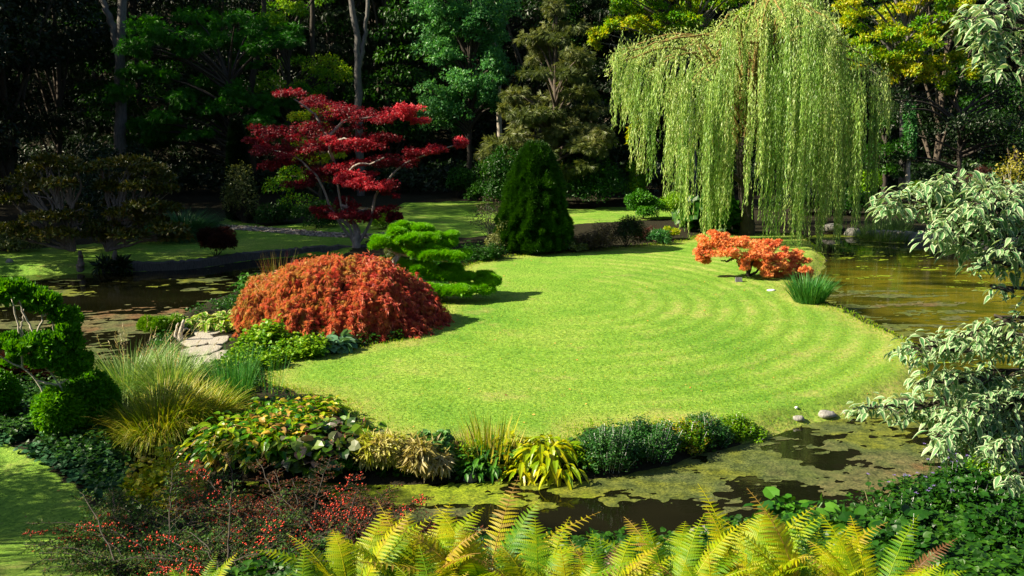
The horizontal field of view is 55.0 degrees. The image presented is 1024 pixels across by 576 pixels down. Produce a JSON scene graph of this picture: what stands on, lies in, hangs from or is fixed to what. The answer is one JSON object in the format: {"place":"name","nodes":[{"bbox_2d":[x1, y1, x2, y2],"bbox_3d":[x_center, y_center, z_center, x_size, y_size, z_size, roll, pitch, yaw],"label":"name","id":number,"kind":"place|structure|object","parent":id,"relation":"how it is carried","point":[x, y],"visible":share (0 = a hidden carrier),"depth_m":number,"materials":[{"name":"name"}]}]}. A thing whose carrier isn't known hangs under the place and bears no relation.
{"place":"outdoors","nodes":[
{"label":"outdoors","id":0,"kind":"place"},
{"bbox_2d":[0,0,1023,575],"bbox_3d":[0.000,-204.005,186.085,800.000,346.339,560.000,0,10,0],"label":"ground","id":1,"kind":"structure","parent":0,"point":[28,488],"depth_m":22.12,"materials":[{"name":"plant"}]},
{"bbox_2d":[0,367,23,414],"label":"topiary ball","id":2,"kind":"object","parent":1,"relation":"on","point":[11,394],"visible":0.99,"depth_m":16.52,"materials":[{"name":"green plant"}]},
{"bbox_2d":[0,0,52,152],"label":"broadleaf tree","id":3,"kind":"object","parent":1,"relation":"on","point":[5,48],"visible":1,"depth_m":46.69,"materials":[{"name":"green plant"}]},
{"bbox_2d":[0,0,93,190],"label":"broadleaf tree","id":4,"kind":"object","parent":1,"relation":"on","point":[31,70],"visible":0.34,"depth_m":58.41,"materials":[{"name":"green plant"}]},
{"bbox_2d":[0,151,99,271],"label":"rhododendron","id":5,"kind":"object","parent":1,"relation":"on","point":[65,235],"visible":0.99,"depth_m":32.55,"materials":[{"name":"green plant"}]},
{"bbox_2d":[0,0,112,192],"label":"broadleaf tree","id":6,"kind":"object","parent":1,"relation":"on","point":[6,169],"visible":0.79,"depth_m":55.06,"materials":[{"name":"green plant"}]},
{"bbox_2d":[26,384,88,435],"bbox_3d":[-7.237,2.005,15.703,0.932,0.988,0.852,-8,13,-36],"label":"topiary ball","id":7,"kind":"object","parent":1,"relation":"on","point":[55,408],"visible":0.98,"depth_m":15.47,"materials":[{"name":"green plant"}]},
{"bbox_2d":[4,0,128,170],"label":"conifer tree","id":8,"kind":"object","parent":1,"relation":"on","point":[61,120],"visible":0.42,"depth_m":66.60,"materials":[{"name":"green plant"}]},
{"bbox_2d":[0,392,135,502],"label":"ivy","id":9,"kind":"object","parent":1,"relation":"on","point":[74,475],"visible":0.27,"depth_m":14.85,"materials":[{"name":"green plant"}]},
{"bbox_2d":[0,276,95,434],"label":"cloud pruned topiary","id":10,"kind":"object","parent":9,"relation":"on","point":[60,345],"visible":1,"depth_m":15.29,"materials":[{"name":"green plant"}]},
{"bbox_2d":[61,366,122,425],"bbox_3d":[-6.901,1.839,16.199,0.946,1.151,1.048,7,13,33],"label":"topiary ball","id":11,"kind":"object","parent":1,"relation":"on","point":[96,388],"visible":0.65,"depth_m":15.93,"materials":[{"name":"green plant"}]},
{"bbox_2d":[45,153,156,239],"bbox_3d":[-15.234,-3.282,37.116,4.102,3.649,3.766,0,10,0],"label":"grey leaved bush","id":12,"kind":"object","parent":1,"relation":"on","point":[92,200],"visible":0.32,"depth_m":36.34,"materials":[{"name":"green plant"}]},
{"bbox_2d":[99,0,129,198],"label":"forked tree","id":13,"kind":"object","parent":1,"relation":"on","point":[117,31],"visible":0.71,"depth_m":52.44,"materials":[{"name":"grey plant"}]},
{"bbox_2d":[20,487,213,551],"bbox_3d":[-4.465,2.741,11.059,2.306,0.602,1.659,0,10,0],"label":"cotoneaster","id":14,"kind":"object","parent":1,"relation":"on","point":[118,495],"visible":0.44,"depth_m":11.05,"materials":[{"name":"red plant"}]},
{"bbox_2d":[46,314,203,406],"bbox_3d":[-7.328,1.407,18.915,3.207,1.589,3.252,0,10,0],"label":"miscanthus","id":15,"kind":"object","parent":1,"relation":"on","point":[124,368],"visible":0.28,"depth_m":19.17,"materials":[{"name":"plant"}]},
{"bbox_2d":[80,152,194,271],"bbox_3d":[-12.569,-2.434,32.950,4.008,4.202,2.081,2,11,13],"label":"rhododendron","id":16,"kind":"object","parent":1,"relation":"on","point":[108,236],"visible":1,"depth_m":32.69,"materials":[{"name":"green plant"}]},
{"bbox_2d":[58,0,234,161],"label":"broadleaf tree","id":17,"kind":"object","parent":1,"relation":"on","point":[134,101],"visible":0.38,"depth_m":67.49,"materials":[{"name":"green plant"}]},
{"bbox_2d":[26,471,280,556],"bbox_3d":[-3.767,2.813,10.923,3.052,0.899,2.739,0,10,0],"label":"cotoneaster","id":18,"kind":"object","parent":1,"relation":"on","point":[161,519],"visible":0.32,"depth_m":11.10,"materials":[{"name":"red plant"}]},
{"bbox_2d":[81,363,239,468],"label":"golden grass","id":19,"kind":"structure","parent":1,"relation":"on","point":[136,433],"depth_m":15.74,"materials":[{"name":"plant"}]},
{"bbox_2d":[117,431,207,510],"bbox_3d":[-4.608,2.562,12.998,1.155,1.290,1.097,-8,13,-36],"label":"yellow leaved shrub","id":20,"kind":"object","parent":1,"relation":"on","point":[146,482],"visible":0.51,"depth_m":12.87,"materials":[{"name":"green plant"}]},
{"bbox_2d":[18,466,311,575],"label":"cotoneaster","id":21,"kind":"object","parent":1,"relation":"on","point":[117,569],"visible":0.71,"depth_m":8.35,"materials":[{"name":"red plant"}]},
{"bbox_2d":[111,326,222,399],"bbox_3d":[-6.389,1.478,18.228,2.337,1.316,2.454,0,10,0],"label":"miscanthus","id":22,"kind":"object","parent":1,"relation":"on","point":[151,375],"visible":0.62,"depth_m":18.18,"materials":[{"name":"plant"}]},
{"bbox_2d":[132,204,237,244],"bbox_3d":[-13.234,-2.507,39.718,4.927,2.055,4.862,0,10,0],"label":"grass mound","id":23,"kind":"object","parent":1,"relation":"on","point":[194,223],"depth_m":39.35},
{"bbox_2d":[134,369,254,444],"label":"golden grass","id":24,"kind":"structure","parent":1,"relation":"on","point":[227,403],"depth_m":16.23,"materials":[{"name":"plant"}]},
{"bbox_2d":[169,309,235,332],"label":"hosta clump","id":25,"kind":"object","parent":1,"relation":"on","point":[215,321],"visible":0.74,"depth_m":23.39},
{"bbox_2d":[102,5,313,157],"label":"layered green tree","id":26,"kind":"object","parent":1,"relation":"on","point":[158,129],"visible":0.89,"depth_m":52.33,"materials":[{"name":"green plant"}]},
{"bbox_2d":[195,225,237,255],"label":"dark red shrub","id":27,"kind":"object","parent":1,"relation":"on","point":[220,238],"visible":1,"depth_m":34.70,"materials":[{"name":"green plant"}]},
{"bbox_2d":[126,0,307,159],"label":"broadleaf tree","id":28,"kind":"object","parent":1,"relation":"on","point":[216,4],"visible":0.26,"depth_m":66.57,"materials":[{"name":"green plant"}]},
{"bbox_2d":[191,337,268,404],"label":"rush clump","id":29,"kind":"object","parent":1,"relation":"on","point":[244,384],"visible":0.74,"depth_m":17.42,"materials":[{"name":"plant"}]},
{"bbox_2d":[94,450,368,550],"bbox_3d":[-3.264,2.792,11.149,3.259,1.252,2.637,0,10,0],"label":"cotoneaster","id":30,"kind":"object","parent":1,"relation":"on","point":[240,498],"visible":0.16,"depth_m":11.75,"materials":[{"name":"red plant"}]},
{"bbox_2d":[100,479,374,575],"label":"cotoneaster","id":31,"kind":"object","parent":1,"relation":"on","point":[278,542],"visible":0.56,"depth_m":8.23,"materials":[{"name":"red plant"}]},
{"bbox_2d":[223,116,255,221],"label":"columnar conifer","id":32,"kind":"object","parent":1,"relation":"on","point":[237,151],"visible":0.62,"depth_m":45.29,"materials":[{"name":"green plant"}]},
{"bbox_2d":[219,160,260,222],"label":"dogwood shrub","id":33,"kind":"object","parent":1,"relation":"on","point":[238,199],"visible":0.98,"depth_m":44.82,"materials":[{"name":"green plant"}]},
{"bbox_2d":[175,407,318,478],"bbox_3d":[-4.028,2.382,15.353,2.356,0.780,2.046,0,10,0],"label":"hosta clump","id":34,"kind":"object","parent":1,"relation":"on","point":[244,437],"visible":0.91,"depth_m":14.93,"materials":[{"name":"plant"}]},
{"bbox_2d":[132,244,366,270],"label":"pond wall","id":35,"kind":"structure","parent":1,"relation":"on","point":[215,260],"depth_m":34.99,"materials":[{"name":"stone"}]},
{"bbox_2d":[214,343,292,369],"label":"ligularia clump","id":36,"kind":"object","parent":1,"relation":"on","point":[265,357],"visible":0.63,"depth_m":20.22,"materials":[{"name":"green plant"}]},
{"bbox_2d":[229,313,302,348],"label":"ligularia clump","id":37,"kind":"object","parent":1,"relation":"on","point":[274,332],"visible":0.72,"depth_m":21.57,"materials":[{"name":"green plant"}]},
{"bbox_2d":[252,201,300,223],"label":"azalea","id":38,"kind":"object","parent":1,"relation":"on","point":[268,214],"visible":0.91,"depth_m":44.37,"materials":[{"name":"green plant"}]},
{"bbox_2d":[239,394,352,428],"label":"hosta clump","id":39,"kind":"object","parent":1,"relation":"on","point":[324,407],"visible":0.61,"depth_m":16.59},
{"bbox_2d":[157,456,435,570],"bbox_3d":[-2.007,2.312,9.325,3.124,1.136,2.654,0,10,0],"label":"cotoneaster","id":40,"kind":"object","parent":1,"relation":"on","point":[328,513],"visible":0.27,"depth_m":9.71,"materials":[{"name":"red plant"}]},
{"bbox_2d":[274,332,331,361],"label":"ligularia clump","id":41,"kind":"object","parent":1,"relation":"on","point":[311,346],"visible":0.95,"depth_m":20.90,"materials":[{"name":"green plant"}]},
{"bbox_2d":[254,0,353,190],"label":"sunlit yellow tree","id":42,"kind":"object","parent":1,"relation":"on","point":[285,59],"visible":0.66,"depth_m":59.19,"materials":[{"name":"green plant"}]},
{"bbox_2d":[261,105,346,209],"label":"tree","id":43,"kind":"object","parent":1,"relation":"on","point":[298,117],"visible":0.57,"depth_m":44.53,"materials":[{"name":"green plant"}]},
{"bbox_2d":[260,411,386,479],"bbox_3d":[-2.882,2.381,15.031,1.945,0.741,1.698,0,10,0],"label":"bergenia clump","id":44,"kind":"object","parent":1,"relation":"on","point":[324,438],"visible":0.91,"depth_m":14.60,"materials":[{"name":"green plant"}]},
{"bbox_2d":[260,0,408,165],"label":"conifer tree","id":45,"kind":"object","parent":1,"relation":"on","point":[328,13],"visible":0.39,"depth_m":68.89,"materials":[{"name":"green plant"}]},
{"bbox_2d":[229,249,454,342],"bbox_3d":[-4.148,0.552,24.060,5.814,3.005,4.616,0,10,0],"label":"laceleaf maple","id":46,"kind":"object","parent":1,"relation":"on","point":[358,295],"visible":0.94,"depth_m":22.87,"materials":[{"name":"orange plant"}]},
{"bbox_2d":[256,506,440,575],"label":"fern","id":47,"kind":"object","parent":1,"relation":"on","point":[338,562],"visible":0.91,"depth_m":7.07,"materials":[{"name":"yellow plant"}]},
{"bbox_2d":[241,87,468,247],"bbox_3d":[-5.801,-4.375,36.858,8.493,6.221,3.826,0,10,0],"label":"red japanese maple","id":48,"kind":"object","parent":1,"relation":"on","point":[404,111],"visible":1,"depth_m":36.62,"materials":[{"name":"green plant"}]},
{"bbox_2d":[348,0,369,195],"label":"twin trunk tree","id":49,"kind":"object","parent":1,"relation":"on","point":[359,50],"visible":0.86,"depth_m":56.39,"materials":[{"name":"grey plant"}]},
{"bbox_2d":[236,482,498,555],"bbox_3d":[-1.303,2.406,9.126,2.241,0.989,2.173,-8,13,-35],"label":"cotoneaster","id":50,"kind":"object","parent":1,"relation":"on","point":[360,526],"visible":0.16,"depth_m":9.46,"materials":[{"name":"red plant"}]},
{"bbox_2d":[351,425,407,472],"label":"pale perennial","id":51,"kind":"object","parent":1,"relation":"on","point":[380,450],"visible":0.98,"depth_m":14.54,"materials":[{"name":"yellow plant"}]},
{"bbox_2d":[323,0,435,134],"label":"conifer tree","id":52,"kind":"object","parent":1,"relation":"on","point":[402,39],"visible":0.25,"depth_m":75.19,"materials":[{"name":"green plant"}]},
{"bbox_2d":[315,0,452,158],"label":"broadleaf tree","id":53,"kind":"object","parent":1,"relation":"on","point":[407,78],"visible":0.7,"depth_m":68.32,"materials":[{"name":"green plant"}]},
{"bbox_2d":[325,496,487,575],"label":"fern","id":54,"kind":"object","parent":1,"relation":"on","point":[410,554],"visible":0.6,"depth_m":7.25,"materials":[{"name":"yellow plant"}]},
{"bbox_2d":[115,251,722,481],"bbox_3d":[-3.454,0.866,24.152,10.352,0.591,20.768,-2,11,-12],"label":"ground cover","id":55,"kind":"object","parent":1,"relation":"on","point":[226,300],"visible":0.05,"depth_m":17.87,"materials":[{"name":"green plant"}]},
{"bbox_2d":[392,430,458,481],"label":"pale perennial","id":56,"kind":"object","parent":1,"relation":"on","point":[422,460],"visible":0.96,"depth_m":14.50,"materials":[{"name":"beige plant"}]},
{"bbox_2d":[366,219,501,297],"bbox_3d":[-2.104,-0.756,27.178,3.656,2.253,1.830,3,11,14],"label":"cloud pruned juniper","id":57,"kind":"object","parent":1,"relation":"on","point":[427,244],"visible":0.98,"depth_m":26.88,"materials":[{"name":"green plant"}]},
{"bbox_2d":[407,0,526,186],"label":"blue green maple","id":58,"kind":"object","parent":1,"relation":"on","point":[462,17],"visible":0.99,"depth_m":55.96,"materials":[{"name":"green plant"}]},
{"bbox_2d":[353,477,607,575],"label":"fern","id":59,"kind":"object","parent":1,"relation":"on","point":[472,566],"visible":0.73,"depth_m":7.16,"materials":[{"name":"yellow plant"}]},
{"bbox_2d":[455,435,517,483],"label":"green hosta","id":60,"kind":"object","parent":1,"relation":"on","point":[495,469],"visible":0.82,"depth_m":14.68,"materials":[{"name":"green plant"}]},
{"bbox_2d":[454,412,526,471],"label":"iris clump","id":61,"kind":"object","parent":1,"relation":"on","point":[477,434],"visible":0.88,"depth_m":15.02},
{"bbox_2d":[470,144,517,210],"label":"green shrub","id":62,"kind":"object","parent":1,"relation":"on","point":[495,168],"visible":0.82,"depth_m":48.95,"materials":[{"name":"green plant"}]},
{"bbox_2d":[0,372,1023,575],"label":"ground cover","id":63,"kind":"object","parent":1,"relation":"on","point":[1007,560],"visible":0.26,"depth_m":9.91,"materials":[{"name":"green plant"}]},
{"bbox_2d":[0,0,1023,194],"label":"undergrowth","id":64,"kind":"object","parent":1,"relation":"on","point":[193,175],"visible":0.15,"depth_m":71.68,"materials":[{"name":"green plant"}]},
{"bbox_2d":[492,139,574,253],"bbox_3d":[0.785,-3.308,36.020,3.131,4.338,3.114,0,10,0],"label":"conical spruce","id":65,"kind":"object","parent":1,"relation":"on","point":[533,212],"visible":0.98,"depth_m":35.23,"materials":[{"name":"green plant"}]},
{"bbox_2d":[495,430,589,489],"bbox_3d":[0.476,2.671,14.919,1.669,0.786,1.400,0,10,0],"label":"golden hosta","id":66,"kind":"object","parent":1,"relation":"on","point":[540,459],"visible":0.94,"depth_m":14.63,"materials":[{"name":"plant"}]},
{"bbox_2d":[473,0,618,182],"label":"olive conifer","id":67,"kind":"object","parent":1,"relation":"on","point":[546,112],"visible":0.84,"depth_m":50.63,"materials":[{"name":"green plant"}]},
{"bbox_2d":[457,0,635,140],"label":"broadleaf tree","id":68,"kind":"object","parent":1,"relation":"on","point":[523,20],"visible":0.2,"depth_m":71.32,"materials":[{"name":"green plant"}]},
{"bbox_2d":[471,517,641,575],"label":"fern","id":69,"kind":"object","parent":1,"relation":"on","point":[512,568],"visible":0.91,"depth_m":6.68,"materials":[{"name":"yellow plant"}]},
{"bbox_2d":[519,0,654,118],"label":"broadleaf tree","id":70,"kind":"object","parent":1,"relation":"on","point":[606,98],"visible":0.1,"depth_m":71.19,"materials":[{"name":"green plant"}]},
{"bbox_2d":[254,233,927,446],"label":"lawn grass","id":71,"kind":"structure","parent":1,"relation":"on","point":[686,240],"depth_m":20.36,"materials":[{"name":"plant"}]},
{"bbox_2d":[560,155,628,207],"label":"green shrub","id":72,"kind":"object","parent":1,"relation":"on","point":[598,182],"visible":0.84,"depth_m":50.73,"materials":[{"name":"green plant"}]},
{"bbox_2d":[518,530,681,575],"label":"fern","id":73,"kind":"object","parent":1,"relation":"on","point":[646,572],"visible":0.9,"depth_m":6.63,"materials":[{"name":"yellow plant"}]},
{"bbox_2d":[551,94,654,198],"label":"dark understorey tree","id":74,"kind":"object","parent":1,"relation":"on","point":[619,153],"visible":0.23,"depth_m":54.49,"materials":[{"name":"green plant"}]},
{"bbox_2d":[576,415,643,474],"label":"bank bush","id":75,"kind":"object","parent":1,"relation":"on","point":[610,442],"visible":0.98,"depth_m":14.89,"materials":[{"name":"green plant"}]},
{"bbox_2d":[571,0,683,163],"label":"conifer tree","id":76,"kind":"object","parent":1,"relation":"on","point":[602,8],"visible":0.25,"depth_m":69.02,"materials":[{"name":"green plant"}]},
{"bbox_2d":[604,214,652,246],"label":"dark low shrub","id":77,"kind":"object","parent":1,"relation":"on","point":[631,226],"visible":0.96,"depth_m":37.08,"materials":[{"name":"green plant"}]},
{"bbox_2d":[624,187,665,218],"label":"shrub","id":78,"kind":"object","parent":1,"relation":"on","point":[645,202],"visible":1,"depth_m":46.51,"materials":[{"name":"green plant"}]},
{"bbox_2d":[615,413,684,463],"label":"bank bush","id":79,"kind":"object","parent":1,"relation":"on","point":[643,440],"visible":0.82,"depth_m":15.36,"materials":[{"name":"green plant"}]},
{"bbox_2d":[585,0,757,195],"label":"yellow maple","id":80,"kind":"object","parent":1,"relation":"on","point":[687,14],"visible":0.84,"depth_m":55.11,"materials":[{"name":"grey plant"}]},
{"bbox_2d":[586,515,758,575],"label":"fern","id":81,"kind":"object","parent":1,"relation":"on","point":[686,556],"visible":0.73,"depth_m":7.09,"materials":[{"name":"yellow plant"}]},
{"bbox_2d":[652,416,714,455],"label":"bank bush","id":82,"kind":"object","parent":1,"relation":"on","point":[689,437],"visible":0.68,"depth_m":15.80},
{"bbox_2d":[681,409,734,450],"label":"bank bush","id":83,"kind":"object","parent":1,"relation":"on","point":[716,430],"visible":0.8,"depth_m":16.01,"materials":[{"name":"green plant"}]},
{"bbox_2d":[714,411,768,443],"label":"bank bush","id":84,"kind":"object","parent":1,"relation":"on","point":[739,422],"visible":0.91,"depth_m":16.48,"materials":[{"name":"green plant"}]},
{"bbox_2d":[663,484,824,575],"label":"fern","id":85,"kind":"object","parent":1,"relation":"on","point":[756,533],"visible":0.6,"depth_m":7.25,"materials":[{"name":"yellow plant"}]},
{"bbox_2d":[598,0,902,250],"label":"weeping willow","id":86,"kind":"object","parent":1,"relation":"on","point":[801,89],"visible":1,"depth_m":37.87,"materials":[{"name":"green plant"}]},
{"bbox_2d":[692,228,815,281],"bbox_3d":[7.546,-0.982,30.688,3.899,1.739,1.738,0,10,0],"label":"orange japanese maple","id":87,"kind":"object","parent":1,"relation":"on","point":[759,250],"visible":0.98,"depth_m":30.48,"materials":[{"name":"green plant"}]},
{"bbox_2d":[743,486,851,523],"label":"leaved plant","id":88,"kind":"object","parent":1,"relation":"on","point":[771,492],"visible":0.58,"depth_m":12.43,"materials":[{"name":"green plant"}]},
{"bbox_2d":[713,488,917,575],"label":"fern","id":89,"kind":"object","parent":1,"relation":"on","point":[776,532],"visible":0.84,"depth_m":6.96,"materials":[{"name":"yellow plant"}]},
{"bbox_2d":[769,513,964,575],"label":"fern","id":90,"kind":"object","parent":1,"relation":"on","point":[842,570],"visible":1,"depth_m":6.70,"materials":[{"name":"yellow plant"}]},
{"bbox_2d":[807,504,931,539],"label":"leaved plant","id":91,"kind":"object","parent":1,"relation":"on","point":[858,513],"visible":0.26,"depth_m":10.51,"materials":[{"name":"green plant"}]},
{"bbox_2d":[851,216,917,241],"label":"reed fringe","id":92,"kind":"object","parent":1,"relation":"on","point":[886,225],"visible":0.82,"depth_m":41.57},
{"bbox_2d":[863,113,914,196],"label":"understorey tree","id":93,"kind":"object","parent":1,"relation":"on","point":[887,170],"visible":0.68,"depth_m":54.34,"materials":[{"name":"green plant"}]},
{"bbox_2d":[830,0,980,189],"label":"golden green maple","id":94,"kind":"object","parent":1,"relation":"on","point":[905,55],"visible":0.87,"depth_m":53.91,"materials":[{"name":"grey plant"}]},
{"bbox_2d":[864,486,949,532],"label":"leafy plant","id":95,"kind":"object","parent":1,"relation":"on","point":[891,506],"visible":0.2,"depth_m":11.76,"materials":[{"name":"green plant"}]},
{"bbox_2d":[860,504,963,568],"bbox_3d":[3.720,2.384,9.172,1.115,0.685,0.978,0,10,0],"label":"leafy plant","id":96,"kind":"object","parent":1,"relation":"on","point":[925,540],"visible":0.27,"depth_m":9.05,"materials":[{"name":"green plant"}]},
{"bbox_2d":[840,0,1023,498],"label":"variegated dogwood","id":97,"kind":"object","parent":1,"relation":"on","point":[979,213],"visible":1,"depth_m":6.53,"materials":[{"name":"green plant"}]},
{"bbox_2d":[860,0,1023,160],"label":"broadleaf tree","id":98,"kind":"object","parent":1,"relation":"on","point":[940,99],"visible":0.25,"depth_m":68.99,"materials":[{"name":"green plant"}]},
{"bbox_2d":[871,69,1023,181],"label":"understorey tree","id":99,"kind":"object","parent":1,"relation":"on","point":[959,121],"visible":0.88,"depth_m":54.12,"materials":[{"name":"green plant"}]},
{"bbox_2d":[919,461,1023,516],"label":"leafy plant","id":100,"kind":"object","parent":1,"relation":"on","point":[964,494],"visible":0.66,"depth_m":12.72,"materials":[{"name":"green plant"}]},
{"bbox_2d":[935,487,1023,551],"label":"leafy plant","id":101,"kind":"object","parent":1,"relation":"on","point":[1009,523],"visible":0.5,"depth_m":9.67,"materials":[{"name":"green plant"}]},
{"bbox_2d":[957,0,1023,178],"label":"broadleaf tree","id":102,"kind":"object","parent":1,"relation":"on","point":[965,99],"visible":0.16,"depth_m":65.10,"materials":[{"name":"green plant"}]},
{"bbox_2d":[0,236,1023,541],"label":"pond water","id":103,"kind":"structure","parent":0,"point":[114,290],"depth_m":26.21,"materials":[{"name":"liquid"}]},
{"bbox_2d":[0,266,278,369],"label":"floating algae","id":104,"kind":"object","parent":103,"relation":"on","point":[129,326],"visible":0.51,"depth_m":25.69,"materials":[{"name":"plant"}]},
{"bbox_2d":[221,340,1023,527],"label":"floating algae","id":105,"kind":"object","parent":103,"relation":"on","point":[682,480],"visible":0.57,"depth_m":14.81,"materials":[{"name":"plant"}]},
{"bbox_2d":[810,234,1023,370],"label":"floating algae","id":106,"kind":"object","parent":103,"relation":"on","point":[908,332],"visible":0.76,"depth_m":27.77,"materials":[{"name":"plant"}]},
{"bbox_2d":[781,268,841,304],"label":"water grass","id":107,"kind":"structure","parent":0,"point":[806,292],"depth_m":26.55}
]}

